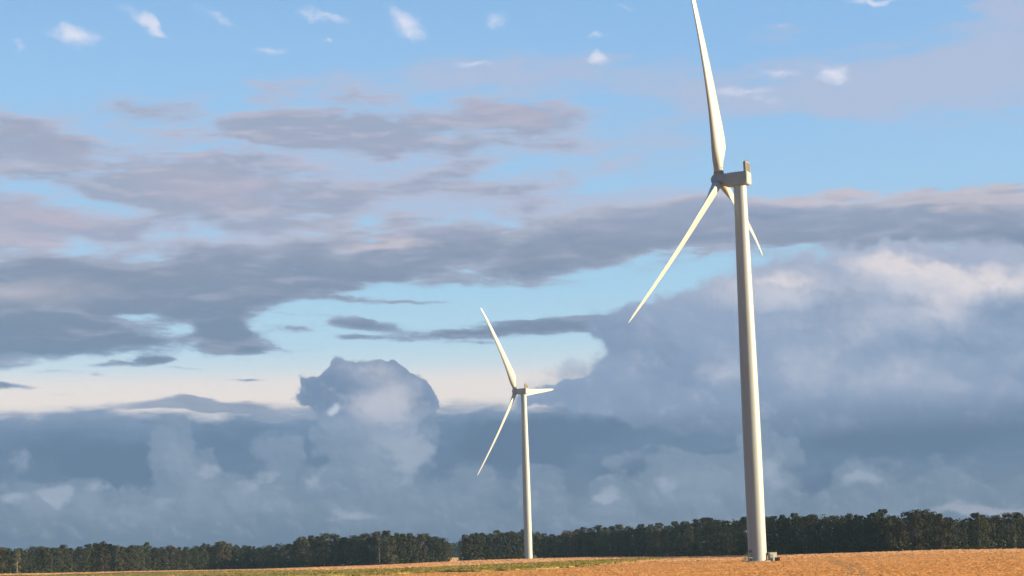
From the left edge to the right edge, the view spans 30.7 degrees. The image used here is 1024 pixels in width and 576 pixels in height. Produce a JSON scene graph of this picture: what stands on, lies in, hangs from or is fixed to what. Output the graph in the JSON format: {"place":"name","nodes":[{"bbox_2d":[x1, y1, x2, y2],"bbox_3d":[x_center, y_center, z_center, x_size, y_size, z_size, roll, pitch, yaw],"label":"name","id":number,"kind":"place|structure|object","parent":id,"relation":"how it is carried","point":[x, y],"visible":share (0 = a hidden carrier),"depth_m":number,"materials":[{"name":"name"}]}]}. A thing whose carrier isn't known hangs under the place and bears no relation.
{"place":"outdoors","nodes":[
{"label":"outdoors","id":0,"kind":"place"},
{"bbox_2d":[0,548,1023,575],"bbox_3d":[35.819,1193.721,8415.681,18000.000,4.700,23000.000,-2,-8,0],"label":"ground","id":1,"kind":"structure","parent":0,"point":[457,558],"depth_m":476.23,"materials":[{"name":"beige plant"}]},
{"bbox_2d":[0,550,15,573],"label":"broadleaf tree","id":2,"kind":"object","parent":1,"relation":"on","point":[8,558],"visible":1,"depth_m":1216.95,"materials":[{"name":"green plant"}]},
{"bbox_2d":[33,549,45,572],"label":"broadleaf tree","id":3,"kind":"object","parent":1,"relation":"on","point":[38,560],"visible":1,"depth_m":1236.31,"materials":[{"name":"green plant"}]},
{"bbox_2d":[40,548,53,572],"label":"broadleaf tree","id":4,"kind":"object","parent":1,"relation":"on","point":[48,561],"visible":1,"depth_m":1237.99,"materials":[{"name":"green plant"}]},
{"bbox_2d":[49,548,62,572],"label":"broadleaf tree","id":5,"kind":"object","parent":1,"relation":"on","point":[58,554],"visible":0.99,"depth_m":1243.13,"materials":[{"name":"green plant"}]},
{"bbox_2d":[58,548,71,572],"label":"broadleaf tree","id":6,"kind":"object","parent":1,"relation":"on","point":[65,554],"visible":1,"depth_m":1249.63,"materials":[{"name":"green plant"}]},
{"bbox_2d":[73,546,89,571],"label":"broadleaf tree","id":7,"kind":"object","parent":1,"relation":"on","point":[85,558],"visible":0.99,"depth_m":1258.55,"materials":[{"name":"green plant"}]},
{"bbox_2d":[83,547,96,571],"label":"broadleaf tree","id":8,"kind":"object","parent":1,"relation":"on","point":[92,556],"visible":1,"depth_m":1266.00,"materials":[{"name":"green plant"}]},
{"bbox_2d":[95,541,110,571],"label":"broadleaf tree","id":9,"kind":"object","parent":1,"relation":"on","point":[105,552],"visible":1,"depth_m":1269.58,"materials":[{"name":"green plant"}]},
{"bbox_2d":[110,545,123,571],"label":"broadleaf tree","id":10,"kind":"object","parent":1,"relation":"on","point":[118,561],"visible":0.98,"depth_m":1284.70,"materials":[{"name":"green plant"}]},
{"bbox_2d":[124,545,140,570],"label":"broadleaf tree","id":11,"kind":"object","parent":1,"relation":"on","point":[131,555],"visible":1,"depth_m":1293.80,"materials":[{"name":"green plant"}]},
{"bbox_2d":[134,545,146,570],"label":"broadleaf tree","id":12,"kind":"object","parent":1,"relation":"on","point":[139,552],"visible":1,"depth_m":1299.91,"materials":[{"name":"green plant"}]},
{"bbox_2d":[150,548,160,570],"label":"broadleaf tree","id":13,"kind":"object","parent":1,"relation":"on","point":[156,552],"visible":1,"depth_m":1315.67,"materials":[{"name":"green plant"}]},
{"bbox_2d":[167,546,180,569],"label":"broadleaf tree","id":14,"kind":"object","parent":1,"relation":"on","point":[171,550],"visible":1,"depth_m":1330.41,"materials":[{"name":"green plant"}]},
{"bbox_2d":[187,547,200,568],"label":"broadleaf tree","id":15,"kind":"object","parent":1,"relation":"on","point":[193,551],"visible":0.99,"depth_m":1345.52,"materials":[{"name":"green plant"}]},
{"bbox_2d":[197,547,209,569],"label":"broadleaf tree","id":16,"kind":"object","parent":1,"relation":"on","point":[200,550],"visible":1,"depth_m":1350.58,"materials":[{"name":"green plant"}]},
{"bbox_2d":[206,547,218,568],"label":"broadleaf tree","id":17,"kind":"object","parent":1,"relation":"on","point":[214,558],"visible":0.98,"depth_m":1361.13,"materials":[{"name":"green plant"}]},
{"bbox_2d":[214,541,230,569],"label":"broadleaf tree","id":18,"kind":"object","parent":1,"relation":"on","point":[222,544],"visible":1,"depth_m":1358.52,"materials":[{"name":"green plant"}]},
{"bbox_2d":[289,544,299,566],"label":"broadleaf tree","id":19,"kind":"object","parent":1,"relation":"on","point":[293,551],"visible":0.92,"depth_m":1316.05,"materials":[{"name":"green plant"}]},
{"bbox_2d":[297,539,310,566],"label":"broadleaf tree","id":20,"kind":"object","parent":1,"relation":"on","point":[302,561],"visible":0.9,"depth_m":1302.89,"materials":[{"name":"green plant"}]},
{"bbox_2d":[311,536,327,565],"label":"broadleaf tree","id":21,"kind":"object","parent":1,"relation":"on","point":[317,560],"visible":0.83,"depth_m":1283.24,"materials":[{"name":"green plant"}]},
{"bbox_2d":[317,533,338,565],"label":"broadleaf tree","id":22,"kind":"object","parent":1,"relation":"on","point":[327,535],"visible":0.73,"depth_m":1276.97,"materials":[{"name":"green plant"}]},
{"bbox_2d":[322,540,334,565],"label":"broadleaf tree","id":23,"kind":"object","parent":1,"relation":"on","point":[327,543],"visible":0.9,"depth_m":1268.81,"materials":[{"name":"green plant"}]},
{"bbox_2d":[0,557,664,575],"bbox_3d":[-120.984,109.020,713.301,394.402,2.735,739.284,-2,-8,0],"label":"crop plants","id":24,"kind":"object","parent":1,"relation":"on","point":[526,566],"visible":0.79,"depth_m":613.99,"materials":[{"name":"green plant"}]},
{"bbox_2d":[327,535,343,565],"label":"broadleaf tree","id":25,"kind":"object","parent":1,"relation":"on","point":[337,539],"visible":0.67,"depth_m":1260.16,"materials":[{"name":"green plant"}]},
{"bbox_2d":[337,537,351,565],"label":"broadleaf tree","id":26,"kind":"object","parent":1,"relation":"on","point":[343,540],"visible":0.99,"depth_m":1247.11,"materials":[{"name":"green plant"}]},
{"bbox_2d":[354,540,367,564],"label":"broadleaf tree","id":27,"kind":"object","parent":1,"relation":"on","point":[357,554],"visible":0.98,"depth_m":1226.84,"materials":[{"name":"green plant"}]},
{"bbox_2d":[362,537,374,564],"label":"broadleaf tree","id":28,"kind":"object","parent":1,"relation":"on","point":[367,548],"visible":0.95,"depth_m":1217.54,"materials":[{"name":"green plant"}]},
{"bbox_2d":[369,531,381,558],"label":"broadleaf tree","id":29,"kind":"object","parent":1,"relation":"on","point":[374,538],"visible":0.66,"depth_m":1217.65,"materials":[{"name":"green plant"}]},
{"bbox_2d":[381,537,397,563],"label":"broadleaf tree","id":30,"kind":"object","parent":1,"relation":"on","point":[387,549],"visible":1,"depth_m":1198.14,"materials":[{"name":"green plant"}]},
{"bbox_2d":[389,532,402,562],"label":"broadleaf tree","id":31,"kind":"object","parent":1,"relation":"on","point":[397,535],"visible":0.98,"depth_m":1205.83,"materials":[{"name":"green plant"}]},
{"bbox_2d":[396,533,409,563],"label":"broadleaf tree","id":32,"kind":"object","parent":1,"relation":"on","point":[404,537],"visible":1,"depth_m":1207.85,"materials":[{"name":"green plant"}]},
{"bbox_2d":[405,535,419,562],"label":"broadleaf tree","id":33,"kind":"object","parent":1,"relation":"on","point":[411,547],"visible":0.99,"depth_m":1209.47,"materials":[{"name":"green plant"}]},
{"bbox_2d":[415,534,428,562],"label":"broadleaf tree","id":34,"kind":"object","parent":1,"relation":"on","point":[423,538],"visible":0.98,"depth_m":1218.17,"materials":[{"name":"green plant"}]},
{"bbox_2d":[423,537,436,561],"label":"broadleaf tree","id":35,"kind":"object","parent":1,"relation":"on","point":[432,553],"visible":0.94,"depth_m":1222.43,"materials":[{"name":"green plant"}]},
{"bbox_2d":[432,537,447,561],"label":"broadleaf tree","id":36,"kind":"object","parent":1,"relation":"on","point":[443,547],"visible":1,"depth_m":1223.86,"materials":[{"name":"green plant"}]},
{"bbox_2d":[462,537,473,559],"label":"broadleaf tree","id":37,"kind":"object","parent":1,"relation":"on","point":[465,544],"visible":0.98,"depth_m":1243.27,"materials":[{"name":"green plant"}]},
{"bbox_2d":[469,535,483,559],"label":"broadleaf tree","id":38,"kind":"object","parent":1,"relation":"on","point":[476,539],"visible":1,"depth_m":1249.25,"materials":[{"name":"green plant"}]},
{"bbox_2d":[485,533,496,559],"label":"broadleaf tree","id":39,"kind":"object","parent":1,"relation":"on","point":[490,542],"visible":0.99,"depth_m":1255.83,"materials":[{"name":"green plant"}]},
{"bbox_2d":[493,534,509,558],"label":"broadleaf tree","id":40,"kind":"object","parent":1,"relation":"on","point":[500,538],"visible":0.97,"depth_m":1257.82,"materials":[{"name":"green plant"}]},
{"bbox_2d":[503,532,517,558],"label":"broadleaf tree","id":41,"kind":"object","parent":1,"relation":"on","point":[509,535],"visible":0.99,"depth_m":1259.33,"materials":[{"name":"green plant"}]},
{"bbox_2d":[0,538,1023,573],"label":"undergrowth","id":42,"kind":"object","parent":1,"relation":"on","point":[837,550],"visible":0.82,"depth_m":1226.14,"materials":[{"name":"green plant"}]},
{"bbox_2d":[0,514,1023,568],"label":"wood interior","id":43,"kind":"object","parent":1,"relation":"on","point":[791,518],"visible":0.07,"depth_m":1245.38,"materials":[{"name":"green plant"}]},
{"bbox_2d":[477,309,552,558],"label":"wind turbine","id":44,"kind":"object","parent":1,"relation":"on","point":[525,391],"visible":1,"depth_m":1240.55,"materials":[{"name":"paint"}]},
{"bbox_2d":[514,534,523,557],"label":"broadleaf tree","id":45,"kind":"object","parent":1,"relation":"on","point":[520,547],"visible":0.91,"depth_m":1261.47,"materials":[{"name":"green plant"}]},
{"bbox_2d":[548,536,563,556],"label":"broadleaf tree","id":46,"kind":"object","parent":1,"relation":"on","point":[556,541],"visible":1,"depth_m":1270.03,"materials":[{"name":"green plant"}]},
{"bbox_2d":[560,530,576,556],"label":"broadleaf tree","id":47,"kind":"object","parent":1,"relation":"on","point":[569,537],"visible":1,"depth_m":1273.02,"materials":[{"name":"green plant"}]},
{"bbox_2d":[571,529,583,556],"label":"broadleaf tree","id":48,"kind":"object","parent":1,"relation":"on","point":[578,549],"visible":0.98,"depth_m":1276.20,"materials":[{"name":"green plant"}]},
{"bbox_2d":[576,531,590,556],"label":"broadleaf tree","id":49,"kind":"object","parent":1,"relation":"on","point":[585,544],"visible":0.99,"depth_m":1277.72,"materials":[{"name":"green plant"}]},
{"bbox_2d":[593,527,604,556],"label":"broadleaf tree","id":50,"kind":"object","parent":1,"relation":"on","point":[595,542],"visible":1,"depth_m":1269.74,"materials":[{"name":"green plant"}]},
{"bbox_2d":[597,529,613,555],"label":"broadleaf tree","id":51,"kind":"object","parent":1,"relation":"on","point":[606,544],"visible":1,"depth_m":1264.45,"materials":[{"name":"green plant"}]},
{"bbox_2d":[608,531,623,556],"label":"broadleaf tree","id":52,"kind":"object","parent":1,"relation":"on","point":[615,550],"visible":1,"depth_m":1262.28,"materials":[{"name":"green plant"}]},
{"bbox_2d":[615,530,632,555],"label":"broadleaf tree","id":53,"kind":"object","parent":1,"relation":"on","point":[621,534],"visible":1,"depth_m":1259.83,"materials":[{"name":"green plant"}]},
{"bbox_2d":[623,528,636,556],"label":"broadleaf tree","id":54,"kind":"object","parent":1,"relation":"on","point":[627,538],"visible":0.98,"depth_m":1255.05,"materials":[{"name":"green plant"}]},
{"bbox_2d":[635,527,644,554],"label":"broadleaf tree","id":55,"kind":"object","parent":1,"relation":"on","point":[639,534],"visible":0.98,"depth_m":1250.23,"materials":[{"name":"green plant"}]},
{"bbox_2d":[643,524,657,556],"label":"broadleaf tree","id":56,"kind":"object","parent":1,"relation":"on","point":[649,528],"visible":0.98,"depth_m":1237.03,"materials":[{"name":"green plant"}]},
{"bbox_2d":[647,527,664,556],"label":"broadleaf tree","id":57,"kind":"object","parent":1,"relation":"on","point":[657,532],"visible":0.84,"depth_m":1236.87,"materials":[{"name":"green plant"}]},
{"bbox_2d":[657,526,671,556],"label":"broadleaf tree","id":58,"kind":"object","parent":1,"relation":"on","point":[665,537],"visible":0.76,"depth_m":1225.56,"materials":[{"name":"green plant"}]},
{"bbox_2d":[668,529,679,556],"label":"broadleaf tree","id":59,"kind":"object","parent":1,"relation":"on","point":[671,538],"visible":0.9,"depth_m":1209.73,"materials":[{"name":"green plant"}]},
{"bbox_2d":[673,521,689,555],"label":"broadleaf tree","id":60,"kind":"object","parent":1,"relation":"on","point":[683,523],"visible":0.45,"depth_m":1203.82,"materials":[{"name":"green plant"}]},
{"bbox_2d":[677,526,691,555],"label":"broadleaf tree","id":61,"kind":"object","parent":1,"relation":"on","point":[681,532],"visible":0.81,"depth_m":1189.79,"materials":[{"name":"green plant"}]},
{"bbox_2d":[681,523,701,555],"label":"broadleaf tree","id":62,"kind":"object","parent":1,"relation":"on","point":[689,528],"visible":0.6,"depth_m":1176.68,"materials":[{"name":"green plant"}]},
{"bbox_2d":[362,552,1023,575],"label":"stubble","id":63,"kind":"object","parent":1,"relation":"on","point":[1012,566],"visible":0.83,"depth_m":386.12,"materials":[{"name":"plant"}]},
{"bbox_2d":[690,517,705,555],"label":"broadleaf tree","id":64,"kind":"object","parent":1,"relation":"on","point":[693,524],"visible":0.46,"depth_m":1164.39,"materials":[{"name":"green plant"}]},
{"bbox_2d":[691,521,705,555],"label":"broadleaf tree","id":65,"kind":"object","parent":1,"relation":"on","point":[699,538],"visible":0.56,"depth_m":1159.79,"materials":[{"name":"green plant"}]},
{"bbox_2d":[629,0,770,561],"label":"wind turbine","id":66,"kind":"object","parent":1,"relation":"on","point":[738,181],"visible":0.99,"depth_m":538.85,"materials":[{"name":"paint"}]},
{"bbox_2d":[698,517,716,555],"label":"broadleaf tree","id":67,"kind":"object","parent":1,"relation":"on","point":[703,539],"visible":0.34,"depth_m":1146.24,"materials":[{"name":"green plant"}]},
{"bbox_2d":[702,518,718,555],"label":"broadleaf tree","id":68,"kind":"object","parent":1,"relation":"on","point":[706,534],"visible":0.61,"depth_m":1132.77,"materials":[{"name":"green plant"}]},
{"bbox_2d":[704,519,722,552],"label":"broadleaf tree","id":69,"kind":"object","parent":1,"relation":"on","point":[710,528],"visible":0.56,"depth_m":1125.66,"materials":[{"name":"green plant"}]},
{"bbox_2d":[710,520,725,555],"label":"broadleaf tree","id":70,"kind":"object","parent":1,"relation":"on","point":[714,540],"visible":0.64,"depth_m":1115.74,"materials":[{"name":"green plant"}]},
{"bbox_2d":[715,520,730,555],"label":"broadleaf tree","id":71,"kind":"object","parent":1,"relation":"on","point":[719,543],"visible":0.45,"depth_m":1106.26,"materials":[{"name":"green plant"}]},
{"bbox_2d":[721,523,730,555],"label":"broadleaf tree","id":72,"kind":"object","parent":1,"relation":"on","point":[723,541],"visible":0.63,"depth_m":1094.85,"materials":[{"name":"green plant"}]},
{"bbox_2d":[725,521,741,555],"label":"broadleaf tree","id":73,"kind":"object","parent":1,"relation":"on","point":[732,544],"visible":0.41,"depth_m":1068.03,"materials":[{"name":"green plant"}]},
{"bbox_2d":[735,516,747,555],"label":"broadleaf tree","id":74,"kind":"object","parent":1,"relation":"on","point":[742,546],"visible":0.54,"depth_m":1045.24,"materials":[{"name":"green plant"}]},
{"bbox_2d":[766,515,783,551],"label":"broadleaf tree","id":75,"kind":"object","parent":1,"relation":"on","point":[771,531],"visible":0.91,"depth_m":959.35,"materials":[{"name":"green plant"}]},
{"bbox_2d":[773,515,792,548],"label":"broadleaf tree","id":76,"kind":"object","parent":1,"relation":"on","point":[782,517],"visible":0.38,"depth_m":958.96,"materials":[{"name":"green plant"}]},
{"bbox_2d":[781,518,796,553],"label":"broadleaf tree","id":77,"kind":"object","parent":1,"relation":"on","point":[786,522],"visible":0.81,"depth_m":941.72,"materials":[{"name":"green plant"}]},
{"bbox_2d":[784,513,801,551],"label":"broadleaf tree","id":78,"kind":"object","parent":1,"relation":"on","point":[792,515],"visible":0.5,"depth_m":942.07,"materials":[{"name":"green plant"}]},
{"bbox_2d":[791,516,810,553],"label":"broadleaf tree","id":79,"kind":"object","parent":1,"relation":"on","point":[797,542],"visible":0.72,"depth_m":922.11,"materials":[{"name":"green plant"}]},
{"bbox_2d":[800,514,820,553],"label":"broadleaf tree","id":80,"kind":"object","parent":1,"relation":"on","point":[806,522],"visible":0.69,"depth_m":911.83,"materials":[{"name":"green plant"}]},
{"bbox_2d":[808,514,828,552],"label":"broadleaf tree","id":81,"kind":"object","parent":1,"relation":"on","point":[813,517],"visible":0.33,"depth_m":909.38,"materials":[{"name":"green plant"}]},
{"bbox_2d":[812,519,829,552],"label":"broadleaf tree","id":82,"kind":"object","parent":1,"relation":"on","point":[819,522],"visible":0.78,"depth_m":893.80,"materials":[{"name":"green plant"}]},
{"bbox_2d":[822,517,839,551],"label":"broadleaf tree","id":83,"kind":"object","parent":1,"relation":"on","point":[831,539],"visible":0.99,"depth_m":881.14,"materials":[{"name":"green plant"}]},
{"bbox_2d":[833,517,853,551],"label":"broadleaf tree","id":84,"kind":"object","parent":1,"relation":"on","point":[840,534],"visible":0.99,"depth_m":878.54,"materials":[{"name":"green plant"}]},
{"bbox_2d":[846,521,862,551],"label":"broadleaf tree","id":85,"kind":"object","parent":1,"relation":"on","point":[854,535],"visible":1,"depth_m":874.94,"materials":[{"name":"green plant"}]},
{"bbox_2d":[858,519,875,551],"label":"broadleaf tree","id":86,"kind":"object","parent":1,"relation":"on","point":[866,523],"visible":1,"depth_m":874.84,"materials":[{"name":"green plant"}]},
{"bbox_2d":[865,512,889,550],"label":"broadleaf tree","id":87,"kind":"object","parent":1,"relation":"on","point":[876,520],"visible":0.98,"depth_m":871.65,"materials":[{"name":"green plant"}]},
{"bbox_2d":[879,518,897,551],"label":"broadleaf tree","id":88,"kind":"object","parent":1,"relation":"on","point":[889,542],"visible":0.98,"depth_m":866.80,"materials":[{"name":"green plant"}]},
{"bbox_2d":[895,520,909,550],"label":"broadleaf tree","id":89,"kind":"object","parent":1,"relation":"on","point":[905,537],"visible":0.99,"depth_m":867.85,"materials":[{"name":"green plant"}]},
{"bbox_2d":[905,512,926,550],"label":"broadleaf tree","id":90,"kind":"object","parent":1,"relation":"on","point":[913,526],"visible":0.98,"depth_m":869.47,"materials":[{"name":"green plant"}]},
{"bbox_2d":[916,511,939,548],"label":"broadleaf tree","id":91,"kind":"object","parent":1,"relation":"on","point":[930,515],"visible":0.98,"depth_m":873.25,"materials":[{"name":"green plant"}]},
{"bbox_2d":[932,513,947,549],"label":"broadleaf tree","id":92,"kind":"object","parent":1,"relation":"on","point":[942,542],"visible":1,"depth_m":873.10,"materials":[{"name":"green plant"}]},
{"bbox_2d":[941,517,960,549],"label":"broadleaf tree","id":93,"kind":"object","parent":1,"relation":"on","point":[951,524],"visible":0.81,"depth_m":881.84,"materials":[{"name":"green plant"}]},
{"bbox_2d":[955,522,968,548],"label":"broadleaf tree","id":94,"kind":"object","parent":1,"relation":"on","point":[959,524],"visible":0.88,"depth_m":888.23,"materials":[{"name":"green plant"}]},
{"bbox_2d":[966,520,980,548],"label":"broadleaf tree","id":95,"kind":"object","parent":1,"relation":"on","point":[971,534],"visible":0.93,"depth_m":897.50,"materials":[{"name":"green plant"}]},
{"bbox_2d":[975,512,983,548],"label":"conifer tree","id":96,"kind":"object","parent":1,"relation":"on","point":[978,528],"visible":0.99,"depth_m":894.01,"materials":[{"name":"green plant"}]},
{"bbox_2d":[979,515,992,548],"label":"broadleaf tree","id":97,"kind":"object","parent":1,"relation":"on","point":[986,527],"visible":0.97,"depth_m":898.44,"materials":[{"name":"green plant"}]},
{"bbox_2d":[986,515,1004,548],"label":"broadleaf tree","id":98,"kind":"object","parent":1,"relation":"on","point":[994,532],"visible":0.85,"depth_m":908.72,"materials":[{"name":"green plant"}]},
{"bbox_2d":[999,517,1018,548],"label":"broadleaf tree","id":99,"kind":"object","parent":1,"relation":"on","point":[1012,532],"visible":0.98,"depth_m":912.08,"materials":[{"name":"green plant"}]},
{"bbox_2d":[1010,513,1023,548],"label":"broadleaf tree","id":100,"kind":"object","parent":1,"relation":"on","point":[1020,538],"visible":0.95,"depth_m":916.29,"materials":[{"name":"green plant"}]},
{"bbox_2d":[0,0,1023,562],"label":"sky","id":101,"kind":"structure","parent":0,"point":[252,252],"materials":[{"name":"blue"}]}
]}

